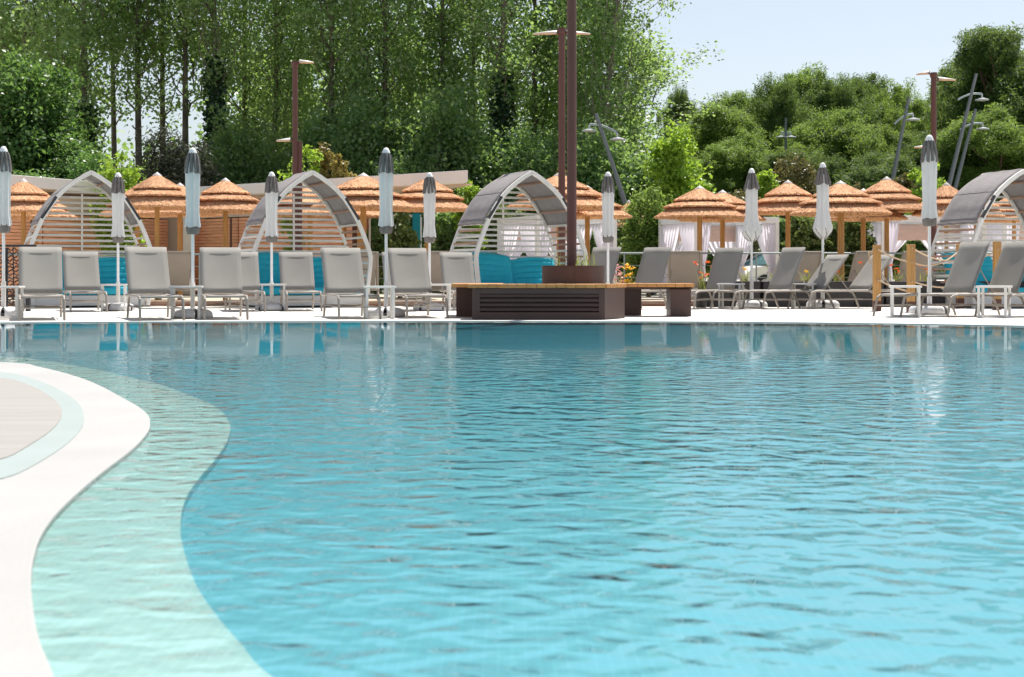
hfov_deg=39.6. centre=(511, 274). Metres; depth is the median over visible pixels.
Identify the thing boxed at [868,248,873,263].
rope end
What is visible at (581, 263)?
ornamental grass
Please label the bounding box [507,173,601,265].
thatched parasol
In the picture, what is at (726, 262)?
sun lounger
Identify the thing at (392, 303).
side table
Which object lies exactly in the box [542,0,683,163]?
poplar
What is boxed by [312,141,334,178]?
ochre bush
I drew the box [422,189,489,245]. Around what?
understorey tree
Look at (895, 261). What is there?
garden shrub
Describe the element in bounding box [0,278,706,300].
ground
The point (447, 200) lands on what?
thatched parasol
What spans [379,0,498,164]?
poplar
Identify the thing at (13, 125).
broadleaf tree
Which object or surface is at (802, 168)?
bush
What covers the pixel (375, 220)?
understorey tree
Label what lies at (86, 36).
poplar
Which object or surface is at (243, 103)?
poplar
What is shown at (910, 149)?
pine
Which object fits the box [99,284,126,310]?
side table
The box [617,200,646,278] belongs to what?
thatched parasol
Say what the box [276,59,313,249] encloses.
lamp post
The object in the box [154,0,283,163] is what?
poplar
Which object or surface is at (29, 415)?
terrace
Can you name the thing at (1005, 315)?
side table
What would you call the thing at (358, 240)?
timber post
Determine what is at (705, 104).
pine
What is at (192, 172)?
closed parasol
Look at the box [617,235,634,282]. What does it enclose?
garden shrub
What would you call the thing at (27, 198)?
thatched parasol
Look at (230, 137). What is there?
understorey tree
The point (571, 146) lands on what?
lamp post
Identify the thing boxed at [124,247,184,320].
sun lounger
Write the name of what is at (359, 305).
edging strip
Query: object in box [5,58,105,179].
broadleaf tree
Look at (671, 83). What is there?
poplar
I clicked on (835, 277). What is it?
flowering plant
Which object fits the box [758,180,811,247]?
thatched parasol
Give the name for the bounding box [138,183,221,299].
thatched parasol
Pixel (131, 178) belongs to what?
lime bush
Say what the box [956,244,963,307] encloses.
bollard
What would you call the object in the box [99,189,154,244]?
thatched parasol
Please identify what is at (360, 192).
thatched parasol
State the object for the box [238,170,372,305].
arched cabana
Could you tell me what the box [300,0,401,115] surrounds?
poplar
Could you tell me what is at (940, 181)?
lime bush
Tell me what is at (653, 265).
sun lounger
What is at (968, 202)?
arched cabana
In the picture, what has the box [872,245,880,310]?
bollard
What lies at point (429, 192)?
closed parasol
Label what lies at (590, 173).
understorey tree
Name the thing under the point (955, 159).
lamp mast
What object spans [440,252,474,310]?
sun lounger
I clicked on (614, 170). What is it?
lamp mast
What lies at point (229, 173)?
understorey tree
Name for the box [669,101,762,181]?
pine
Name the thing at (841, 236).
timber post
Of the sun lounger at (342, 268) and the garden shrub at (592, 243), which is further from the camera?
the garden shrub at (592, 243)
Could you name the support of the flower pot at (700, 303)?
on the pool deck
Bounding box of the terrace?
[0,378,61,459]
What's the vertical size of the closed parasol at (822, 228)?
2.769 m
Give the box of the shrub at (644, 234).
[617,184,673,296]
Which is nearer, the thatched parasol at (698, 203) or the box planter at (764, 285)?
the box planter at (764, 285)
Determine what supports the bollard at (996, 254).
on the pool deck
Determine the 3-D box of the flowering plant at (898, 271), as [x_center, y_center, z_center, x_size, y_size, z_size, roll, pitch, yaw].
[7.576,0.004,27.920,0.460,0.432,0.298,0,0,-26]
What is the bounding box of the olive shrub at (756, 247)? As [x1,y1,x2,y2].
[729,189,760,259]
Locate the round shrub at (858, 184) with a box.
[850,181,865,245]
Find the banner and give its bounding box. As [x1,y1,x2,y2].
[412,213,419,246]
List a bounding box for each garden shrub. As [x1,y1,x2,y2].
[366,226,390,293]
[379,212,421,297]
[422,212,458,294]
[485,204,509,253]
[508,210,530,258]
[582,230,596,261]
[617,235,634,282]
[705,249,713,276]
[766,217,785,273]
[781,216,825,257]
[813,221,846,280]
[835,221,876,280]
[892,241,906,276]
[896,214,943,279]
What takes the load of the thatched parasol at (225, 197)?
on the ground at (643, 295)
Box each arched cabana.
[24,170,151,307]
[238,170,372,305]
[449,170,587,305]
[931,169,1023,307]
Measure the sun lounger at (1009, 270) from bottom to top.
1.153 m
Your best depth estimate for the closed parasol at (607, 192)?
24.55 m
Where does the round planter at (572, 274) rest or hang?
on the bench
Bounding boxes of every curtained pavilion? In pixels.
[497,215,616,283]
[658,217,778,296]
[866,215,986,280]
[987,225,1023,259]
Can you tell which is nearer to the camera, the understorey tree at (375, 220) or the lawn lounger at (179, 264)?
the lawn lounger at (179, 264)
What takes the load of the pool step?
on the pool wall
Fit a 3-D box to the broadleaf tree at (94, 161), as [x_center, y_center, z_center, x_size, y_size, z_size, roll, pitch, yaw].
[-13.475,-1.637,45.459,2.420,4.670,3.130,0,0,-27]
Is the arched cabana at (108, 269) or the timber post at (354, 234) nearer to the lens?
the arched cabana at (108, 269)
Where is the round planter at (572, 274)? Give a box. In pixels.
[542,266,603,283]
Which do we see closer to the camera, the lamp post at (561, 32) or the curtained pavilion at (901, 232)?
the lamp post at (561, 32)
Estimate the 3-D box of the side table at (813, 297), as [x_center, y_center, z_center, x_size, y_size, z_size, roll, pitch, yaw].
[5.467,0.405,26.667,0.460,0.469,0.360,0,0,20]
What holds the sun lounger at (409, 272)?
on the pool deck
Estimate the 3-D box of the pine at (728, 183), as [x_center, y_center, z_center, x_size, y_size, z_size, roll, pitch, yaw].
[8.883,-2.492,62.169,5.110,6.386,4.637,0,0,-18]
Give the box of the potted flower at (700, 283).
[692,261,709,289]
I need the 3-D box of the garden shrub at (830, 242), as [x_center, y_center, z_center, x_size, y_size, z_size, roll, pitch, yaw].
[8.838,-0.411,39.988,1.183,2.258,1.239,0,0,0]
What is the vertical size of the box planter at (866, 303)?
0.500 m
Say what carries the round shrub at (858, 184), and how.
on the ground at (643, 295)
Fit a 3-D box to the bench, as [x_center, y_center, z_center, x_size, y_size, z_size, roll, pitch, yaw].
[0.929,0.389,21.270,3.619,0.502,2.660,0,0,0]
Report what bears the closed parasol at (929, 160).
on the pool deck
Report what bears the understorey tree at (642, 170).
on the ground at (643, 295)
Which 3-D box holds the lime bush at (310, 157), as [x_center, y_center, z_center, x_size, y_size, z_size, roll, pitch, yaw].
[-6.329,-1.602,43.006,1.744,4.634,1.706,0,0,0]
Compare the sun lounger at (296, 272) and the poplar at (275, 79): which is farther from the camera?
the poplar at (275, 79)
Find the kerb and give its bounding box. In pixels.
[0,301,695,303]
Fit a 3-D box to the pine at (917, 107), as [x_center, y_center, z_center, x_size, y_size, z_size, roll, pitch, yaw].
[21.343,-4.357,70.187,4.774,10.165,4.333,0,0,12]
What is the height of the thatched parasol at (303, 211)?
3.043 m
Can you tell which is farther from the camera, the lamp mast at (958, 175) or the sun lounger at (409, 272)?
the lamp mast at (958, 175)
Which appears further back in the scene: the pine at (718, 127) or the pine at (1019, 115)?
the pine at (718, 127)
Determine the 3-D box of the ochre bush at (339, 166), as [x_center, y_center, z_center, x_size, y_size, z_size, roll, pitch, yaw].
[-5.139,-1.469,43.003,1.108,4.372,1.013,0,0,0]
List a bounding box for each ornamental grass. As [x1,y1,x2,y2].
[554,252,568,265]
[575,252,588,265]
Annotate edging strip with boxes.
[0,304,695,305]
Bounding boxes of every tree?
[0,44,68,177]
[0,88,51,175]
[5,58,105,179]
[11,169,64,178]
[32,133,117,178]
[63,150,116,215]
[129,125,235,218]
[196,103,282,217]
[200,146,252,218]
[239,142,291,199]
[273,106,355,181]
[313,81,406,224]
[352,93,454,243]
[367,153,438,246]
[392,71,513,288]
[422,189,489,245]
[441,118,521,210]
[473,115,565,258]
[530,114,600,177]
[550,112,649,259]
[615,143,667,241]
[641,119,716,209]
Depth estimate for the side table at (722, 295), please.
26.46 m
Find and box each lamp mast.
[582,113,657,294]
[776,118,795,149]
[891,98,919,178]
[947,73,988,185]
[954,109,988,188]
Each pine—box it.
[655,82,698,140]
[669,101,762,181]
[681,91,753,127]
[682,143,769,275]
[701,128,804,188]
[720,89,811,145]
[736,72,816,154]
[763,148,848,224]
[765,60,866,156]
[769,104,876,182]
[793,71,883,151]
[821,121,920,230]
[831,149,938,195]
[832,72,889,119]
[862,105,915,152]
[866,77,930,139]
[883,128,930,168]
[908,85,948,140]
[914,142,1015,199]
[919,102,1023,203]
[920,53,1022,167]
[925,38,1023,117]
[936,20,1023,165]
[994,61,1023,195]
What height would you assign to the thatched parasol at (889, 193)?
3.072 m
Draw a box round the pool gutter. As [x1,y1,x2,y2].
[0,372,83,479]
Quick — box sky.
[4,0,1023,167]
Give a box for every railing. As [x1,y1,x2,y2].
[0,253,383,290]
[615,252,991,289]
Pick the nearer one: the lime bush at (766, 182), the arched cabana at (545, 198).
the arched cabana at (545, 198)
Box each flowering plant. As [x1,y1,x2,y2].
[738,267,748,280]
[799,270,810,280]
[833,270,844,280]
[888,264,905,280]
[920,265,936,280]
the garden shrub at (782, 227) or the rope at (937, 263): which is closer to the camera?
the rope at (937, 263)
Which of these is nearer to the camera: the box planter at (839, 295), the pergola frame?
the box planter at (839, 295)
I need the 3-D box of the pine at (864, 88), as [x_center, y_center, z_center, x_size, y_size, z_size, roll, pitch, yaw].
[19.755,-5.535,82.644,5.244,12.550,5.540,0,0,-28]
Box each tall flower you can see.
[613,264,623,283]
[621,263,635,282]
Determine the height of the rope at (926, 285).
0.150 m
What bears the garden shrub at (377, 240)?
on the ground at (643, 295)
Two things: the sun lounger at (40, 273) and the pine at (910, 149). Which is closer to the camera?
the sun lounger at (40, 273)
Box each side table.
[0,286,24,318]
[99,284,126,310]
[169,286,203,318]
[260,284,286,310]
[362,286,395,318]
[425,284,450,310]
[717,283,744,308]
[791,283,816,307]
[889,285,921,316]
[976,286,1012,317]
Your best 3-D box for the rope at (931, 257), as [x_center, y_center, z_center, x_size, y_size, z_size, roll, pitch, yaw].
[7.555,-0.344,25.220,0.028,0.225,3.223,0,0,32]
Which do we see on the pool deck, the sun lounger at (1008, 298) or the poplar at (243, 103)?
the sun lounger at (1008, 298)
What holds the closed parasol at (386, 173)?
on the pool deck
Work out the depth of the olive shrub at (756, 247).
44.73 m
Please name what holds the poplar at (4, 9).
on the ground at (643, 295)
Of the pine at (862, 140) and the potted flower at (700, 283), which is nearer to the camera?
the potted flower at (700, 283)
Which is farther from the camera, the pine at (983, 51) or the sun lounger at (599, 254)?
the pine at (983, 51)
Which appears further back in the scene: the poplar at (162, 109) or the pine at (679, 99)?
the pine at (679, 99)
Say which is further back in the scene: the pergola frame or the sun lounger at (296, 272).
the pergola frame
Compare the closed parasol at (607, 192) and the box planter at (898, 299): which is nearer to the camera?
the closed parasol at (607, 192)
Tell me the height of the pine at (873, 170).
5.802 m
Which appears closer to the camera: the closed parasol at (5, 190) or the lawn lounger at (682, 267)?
the closed parasol at (5, 190)
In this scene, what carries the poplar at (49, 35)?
on the ground at (643, 295)
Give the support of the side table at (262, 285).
on the pool deck
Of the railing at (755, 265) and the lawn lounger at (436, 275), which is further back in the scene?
the railing at (755, 265)
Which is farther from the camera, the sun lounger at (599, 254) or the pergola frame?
the pergola frame
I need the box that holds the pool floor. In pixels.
[5,351,1023,676]
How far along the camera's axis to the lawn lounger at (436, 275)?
30.13 m
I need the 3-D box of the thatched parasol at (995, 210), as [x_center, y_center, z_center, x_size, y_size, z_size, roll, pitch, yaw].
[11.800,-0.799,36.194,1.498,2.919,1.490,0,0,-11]
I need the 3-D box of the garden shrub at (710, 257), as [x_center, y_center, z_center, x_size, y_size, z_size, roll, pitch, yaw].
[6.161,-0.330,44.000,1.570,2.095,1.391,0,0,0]
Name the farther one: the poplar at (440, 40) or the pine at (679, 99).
the pine at (679, 99)
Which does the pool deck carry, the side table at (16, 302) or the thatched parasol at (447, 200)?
the side table at (16, 302)
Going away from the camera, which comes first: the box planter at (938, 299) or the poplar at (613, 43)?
the box planter at (938, 299)
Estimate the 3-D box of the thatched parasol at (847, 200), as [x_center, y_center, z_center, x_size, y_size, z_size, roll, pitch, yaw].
[7.504,-0.741,32.500,2.341,2.802,2.345,0,0,-28]
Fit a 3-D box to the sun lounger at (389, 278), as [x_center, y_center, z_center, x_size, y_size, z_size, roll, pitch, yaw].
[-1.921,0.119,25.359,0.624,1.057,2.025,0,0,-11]
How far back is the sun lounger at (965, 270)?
21.99 m
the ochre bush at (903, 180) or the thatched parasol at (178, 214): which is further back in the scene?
the ochre bush at (903, 180)
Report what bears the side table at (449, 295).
on the pool deck
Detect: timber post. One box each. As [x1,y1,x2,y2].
[352,226,356,247]
[357,216,359,247]
[838,213,843,280]
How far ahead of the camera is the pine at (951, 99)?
59.28 m
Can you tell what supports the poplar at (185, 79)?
on the ground at (643, 295)
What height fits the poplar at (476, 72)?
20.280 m
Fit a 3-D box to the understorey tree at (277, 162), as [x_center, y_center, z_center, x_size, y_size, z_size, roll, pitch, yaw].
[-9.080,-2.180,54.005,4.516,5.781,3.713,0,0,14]
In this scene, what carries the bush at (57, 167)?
on the ground at (643, 295)
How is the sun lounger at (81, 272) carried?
on the pool deck
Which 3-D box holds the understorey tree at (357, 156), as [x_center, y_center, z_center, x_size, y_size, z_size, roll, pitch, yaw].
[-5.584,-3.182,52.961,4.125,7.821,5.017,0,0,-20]
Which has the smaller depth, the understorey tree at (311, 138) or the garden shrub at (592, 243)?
the garden shrub at (592, 243)
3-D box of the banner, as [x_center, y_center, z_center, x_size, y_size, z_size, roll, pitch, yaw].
[-2.683,-1.085,39.900,0.221,1.251,0.036,0,0,0]
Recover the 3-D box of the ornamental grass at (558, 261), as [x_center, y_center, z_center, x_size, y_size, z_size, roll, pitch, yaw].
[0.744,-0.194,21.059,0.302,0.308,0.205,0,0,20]
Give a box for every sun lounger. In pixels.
[18,247,65,320]
[62,251,107,311]
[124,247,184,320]
[200,247,248,319]
[225,252,265,311]
[279,252,322,311]
[320,248,381,318]
[382,252,427,306]
[388,248,448,318]
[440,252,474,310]
[589,247,620,283]
[635,247,671,307]
[665,248,746,309]
[710,247,808,309]
[742,254,848,308]
[787,254,893,308]
[872,241,993,316]
[921,242,1023,316]
[974,294,1023,316]
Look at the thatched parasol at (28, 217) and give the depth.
37.82 m
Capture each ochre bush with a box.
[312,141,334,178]
[329,153,357,177]
[891,172,917,242]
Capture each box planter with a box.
[698,281,729,306]
[730,281,759,306]
[760,281,790,306]
[793,281,820,305]
[825,281,853,306]
[854,281,883,306]
[884,281,905,306]
[915,281,944,303]
[978,281,991,306]
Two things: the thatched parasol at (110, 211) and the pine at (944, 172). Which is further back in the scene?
the pine at (944, 172)
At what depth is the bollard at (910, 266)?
23.86 m
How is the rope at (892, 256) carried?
attached to the bollard at (910, 266)
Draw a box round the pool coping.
[0,362,149,676]
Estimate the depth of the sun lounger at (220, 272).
21.43 m
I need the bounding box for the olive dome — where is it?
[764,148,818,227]
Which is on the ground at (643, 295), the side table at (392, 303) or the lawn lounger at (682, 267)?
the lawn lounger at (682, 267)
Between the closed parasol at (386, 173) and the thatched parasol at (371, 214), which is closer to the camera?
the closed parasol at (386, 173)
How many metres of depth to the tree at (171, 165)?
48.68 m
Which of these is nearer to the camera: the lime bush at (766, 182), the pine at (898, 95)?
the lime bush at (766, 182)
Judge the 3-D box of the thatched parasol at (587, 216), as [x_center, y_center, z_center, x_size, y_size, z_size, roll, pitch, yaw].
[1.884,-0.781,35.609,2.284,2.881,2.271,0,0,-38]
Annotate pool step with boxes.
[0,356,271,676]
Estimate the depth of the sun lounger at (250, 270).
25.74 m
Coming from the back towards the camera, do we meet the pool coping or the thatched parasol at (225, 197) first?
the thatched parasol at (225, 197)
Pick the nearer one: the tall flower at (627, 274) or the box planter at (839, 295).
the box planter at (839, 295)
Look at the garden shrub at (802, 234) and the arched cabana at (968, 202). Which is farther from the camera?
the garden shrub at (802, 234)
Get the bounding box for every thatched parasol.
[10,178,65,243]
[11,195,77,244]
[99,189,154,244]
[125,172,200,300]
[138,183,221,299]
[182,178,259,300]
[277,188,331,250]
[303,211,379,244]
[309,173,415,251]
[393,177,467,250]
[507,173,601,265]
[577,185,631,261]
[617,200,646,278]
[654,186,744,250]
[678,190,765,247]
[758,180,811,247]
[788,180,891,273]
[830,188,907,250]
[863,176,921,280]
[911,182,980,280]
[974,199,1005,227]
[978,198,1019,238]
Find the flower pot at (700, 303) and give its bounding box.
[694,292,707,307]
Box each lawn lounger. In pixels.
[160,251,197,300]
[361,252,378,300]
[422,251,455,299]
[667,251,701,297]
[794,251,820,280]
[848,251,885,280]
[896,251,934,280]
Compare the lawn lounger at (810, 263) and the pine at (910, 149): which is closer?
the lawn lounger at (810, 263)
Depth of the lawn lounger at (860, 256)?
30.05 m
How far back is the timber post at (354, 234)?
38.53 m
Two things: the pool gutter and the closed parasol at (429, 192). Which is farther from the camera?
the closed parasol at (429, 192)
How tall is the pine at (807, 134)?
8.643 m
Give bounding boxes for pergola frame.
[369,215,421,296]
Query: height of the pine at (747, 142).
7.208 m
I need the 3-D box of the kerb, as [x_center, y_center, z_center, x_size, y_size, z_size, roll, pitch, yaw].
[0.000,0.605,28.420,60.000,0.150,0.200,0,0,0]
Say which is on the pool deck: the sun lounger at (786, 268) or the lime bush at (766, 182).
the sun lounger at (786, 268)
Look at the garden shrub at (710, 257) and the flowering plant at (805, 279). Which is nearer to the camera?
the flowering plant at (805, 279)
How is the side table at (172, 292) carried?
on the pool deck
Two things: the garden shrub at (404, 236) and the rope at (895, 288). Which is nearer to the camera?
the rope at (895, 288)
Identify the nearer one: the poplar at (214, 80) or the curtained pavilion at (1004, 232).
the curtained pavilion at (1004, 232)
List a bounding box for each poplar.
[0,0,71,147]
[0,0,90,114]
[0,0,167,169]
[5,0,116,150]
[58,0,150,171]
[71,0,210,183]
[107,0,207,158]
[121,0,257,147]
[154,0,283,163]
[191,0,313,165]
[229,0,345,175]
[237,0,345,152]
[254,0,402,147]
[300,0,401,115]
[305,0,436,161]
[365,0,451,147]
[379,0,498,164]
[399,0,538,158]
[436,0,576,164]
[485,0,597,161]
[505,0,629,151]
[539,0,691,162]
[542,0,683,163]
[576,11,727,185]
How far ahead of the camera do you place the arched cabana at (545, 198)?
28.25 m
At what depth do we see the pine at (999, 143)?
53.10 m
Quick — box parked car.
[744,254,833,280]
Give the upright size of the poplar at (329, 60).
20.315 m
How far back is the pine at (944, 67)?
63.98 m
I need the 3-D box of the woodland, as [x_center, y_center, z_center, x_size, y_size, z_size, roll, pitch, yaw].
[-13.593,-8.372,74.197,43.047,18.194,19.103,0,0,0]
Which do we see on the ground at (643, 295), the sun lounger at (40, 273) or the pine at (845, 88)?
the pine at (845, 88)
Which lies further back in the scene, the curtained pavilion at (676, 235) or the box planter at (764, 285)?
the curtained pavilion at (676, 235)
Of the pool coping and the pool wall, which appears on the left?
the pool coping
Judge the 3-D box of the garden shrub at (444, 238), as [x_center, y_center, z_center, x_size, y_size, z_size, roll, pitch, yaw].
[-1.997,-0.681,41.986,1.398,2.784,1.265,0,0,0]
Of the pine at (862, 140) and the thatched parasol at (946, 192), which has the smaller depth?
the thatched parasol at (946, 192)
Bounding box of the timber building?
[0,170,471,296]
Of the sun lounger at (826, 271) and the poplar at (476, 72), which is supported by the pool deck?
the sun lounger at (826, 271)
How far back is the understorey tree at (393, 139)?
52.44 m
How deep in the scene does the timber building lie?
42.45 m
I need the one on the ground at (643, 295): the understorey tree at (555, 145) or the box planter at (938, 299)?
the understorey tree at (555, 145)
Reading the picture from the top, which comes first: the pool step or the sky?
the sky
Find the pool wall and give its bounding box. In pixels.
[181,435,229,522]
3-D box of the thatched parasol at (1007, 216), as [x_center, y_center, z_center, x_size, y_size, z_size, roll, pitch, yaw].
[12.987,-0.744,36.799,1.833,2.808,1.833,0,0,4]
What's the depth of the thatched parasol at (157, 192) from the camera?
33.01 m
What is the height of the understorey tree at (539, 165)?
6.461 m
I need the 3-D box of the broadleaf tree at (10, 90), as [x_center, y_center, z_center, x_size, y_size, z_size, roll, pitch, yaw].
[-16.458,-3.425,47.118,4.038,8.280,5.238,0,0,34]
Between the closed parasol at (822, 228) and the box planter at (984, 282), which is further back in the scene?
the box planter at (984, 282)
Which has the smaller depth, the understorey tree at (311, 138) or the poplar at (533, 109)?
the understorey tree at (311, 138)
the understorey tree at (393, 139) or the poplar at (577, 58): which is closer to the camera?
the understorey tree at (393, 139)
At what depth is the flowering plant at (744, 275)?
27.94 m
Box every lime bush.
[87,152,146,255]
[277,144,323,249]
[451,179,489,252]
[756,169,779,251]
[904,162,945,260]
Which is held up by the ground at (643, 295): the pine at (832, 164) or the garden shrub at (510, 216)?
the garden shrub at (510, 216)
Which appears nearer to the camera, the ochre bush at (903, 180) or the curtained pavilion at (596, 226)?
the curtained pavilion at (596, 226)
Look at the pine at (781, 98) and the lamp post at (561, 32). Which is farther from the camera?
the pine at (781, 98)
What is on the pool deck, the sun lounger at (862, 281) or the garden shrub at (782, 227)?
the sun lounger at (862, 281)
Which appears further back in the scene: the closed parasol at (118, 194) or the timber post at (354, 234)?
the timber post at (354, 234)
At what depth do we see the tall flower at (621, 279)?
29.23 m
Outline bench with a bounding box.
[451,283,693,319]
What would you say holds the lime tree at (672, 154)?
on the ground at (643, 295)
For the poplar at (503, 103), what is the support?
on the ground at (643, 295)
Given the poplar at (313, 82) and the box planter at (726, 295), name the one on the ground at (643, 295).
the poplar at (313, 82)
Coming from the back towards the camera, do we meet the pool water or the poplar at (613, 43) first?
the poplar at (613, 43)
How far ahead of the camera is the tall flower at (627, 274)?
29.19 m
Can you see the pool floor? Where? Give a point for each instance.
(927, 621)
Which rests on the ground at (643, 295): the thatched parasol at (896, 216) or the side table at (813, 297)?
the thatched parasol at (896, 216)
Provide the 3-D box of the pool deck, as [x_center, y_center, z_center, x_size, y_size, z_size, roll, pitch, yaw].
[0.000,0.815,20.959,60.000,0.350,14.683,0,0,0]
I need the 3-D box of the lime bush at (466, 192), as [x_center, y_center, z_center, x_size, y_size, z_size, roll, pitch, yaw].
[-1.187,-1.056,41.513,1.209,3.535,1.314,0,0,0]
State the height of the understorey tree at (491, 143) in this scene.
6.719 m
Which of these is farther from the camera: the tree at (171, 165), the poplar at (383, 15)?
the poplar at (383, 15)
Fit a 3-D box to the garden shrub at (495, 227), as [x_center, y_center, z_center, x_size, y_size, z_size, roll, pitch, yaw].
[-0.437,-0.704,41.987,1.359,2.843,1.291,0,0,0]
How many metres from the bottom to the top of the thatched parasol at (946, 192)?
2.932 m
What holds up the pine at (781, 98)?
on the ground at (643, 295)
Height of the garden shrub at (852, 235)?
2.468 m
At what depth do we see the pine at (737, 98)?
74.44 m
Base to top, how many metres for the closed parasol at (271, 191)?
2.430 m
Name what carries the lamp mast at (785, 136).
on the ground at (643, 295)
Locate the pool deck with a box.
[0,306,1023,325]
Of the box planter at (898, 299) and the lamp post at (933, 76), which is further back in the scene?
the lamp post at (933, 76)
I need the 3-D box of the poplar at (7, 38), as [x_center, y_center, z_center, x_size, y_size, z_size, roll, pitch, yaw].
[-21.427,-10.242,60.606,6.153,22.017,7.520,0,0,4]
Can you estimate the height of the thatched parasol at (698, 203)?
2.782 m
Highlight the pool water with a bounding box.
[0,322,1023,670]
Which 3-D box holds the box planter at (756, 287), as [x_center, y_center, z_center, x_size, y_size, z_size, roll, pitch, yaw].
[4.574,0.390,27.978,0.560,0.500,0.470,0,0,3]
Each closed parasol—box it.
[0,146,14,315]
[103,173,134,310]
[173,148,212,317]
[255,172,285,310]
[368,148,405,315]
[413,172,445,310]
[601,172,614,283]
[736,168,767,307]
[806,163,839,307]
[908,135,950,313]
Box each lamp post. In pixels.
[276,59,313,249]
[533,27,589,265]
[567,0,576,265]
[914,71,955,280]
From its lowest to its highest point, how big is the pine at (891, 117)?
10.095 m
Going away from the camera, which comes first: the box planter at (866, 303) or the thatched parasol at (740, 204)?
the box planter at (866, 303)
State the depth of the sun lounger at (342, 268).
21.73 m
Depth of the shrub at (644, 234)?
41.28 m
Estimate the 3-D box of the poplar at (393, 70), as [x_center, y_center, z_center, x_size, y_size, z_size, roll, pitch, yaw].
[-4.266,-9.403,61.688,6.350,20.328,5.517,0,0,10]
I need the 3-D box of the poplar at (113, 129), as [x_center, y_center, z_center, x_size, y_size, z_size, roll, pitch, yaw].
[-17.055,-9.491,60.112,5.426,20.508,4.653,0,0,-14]
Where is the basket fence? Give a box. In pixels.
[0,244,36,310]
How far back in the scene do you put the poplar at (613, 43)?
56.21 m
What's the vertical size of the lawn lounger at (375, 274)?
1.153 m
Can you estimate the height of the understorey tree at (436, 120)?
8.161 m
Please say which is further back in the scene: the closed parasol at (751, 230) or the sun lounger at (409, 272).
the closed parasol at (751, 230)
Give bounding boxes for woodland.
[6,0,673,181]
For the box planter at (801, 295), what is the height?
0.500 m
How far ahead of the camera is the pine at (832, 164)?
59.51 m
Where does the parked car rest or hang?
on the ground at (643, 295)
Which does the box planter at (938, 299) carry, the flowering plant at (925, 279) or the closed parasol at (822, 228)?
the flowering plant at (925, 279)
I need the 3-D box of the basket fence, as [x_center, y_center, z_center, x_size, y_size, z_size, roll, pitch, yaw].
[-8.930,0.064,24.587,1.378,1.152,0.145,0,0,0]
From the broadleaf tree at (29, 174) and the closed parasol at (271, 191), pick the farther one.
the broadleaf tree at (29, 174)
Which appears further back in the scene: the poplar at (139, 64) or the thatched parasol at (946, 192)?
the poplar at (139, 64)
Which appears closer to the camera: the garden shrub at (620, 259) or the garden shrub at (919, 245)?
the garden shrub at (620, 259)
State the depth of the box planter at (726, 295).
27.71 m
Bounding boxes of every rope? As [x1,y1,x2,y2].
[877,249,911,262]
[877,279,912,292]
[911,247,953,260]
[911,280,943,287]
[912,252,956,265]
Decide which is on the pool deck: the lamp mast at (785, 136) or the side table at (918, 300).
the side table at (918, 300)
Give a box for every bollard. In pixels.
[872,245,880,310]
[906,244,915,311]
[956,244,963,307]
[992,241,1001,309]
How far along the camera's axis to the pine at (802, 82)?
78.23 m
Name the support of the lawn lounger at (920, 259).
on the ground at (643, 295)
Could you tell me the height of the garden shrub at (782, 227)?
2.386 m
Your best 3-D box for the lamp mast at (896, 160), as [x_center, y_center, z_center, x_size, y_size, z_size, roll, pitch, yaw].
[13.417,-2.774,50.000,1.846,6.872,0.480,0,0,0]

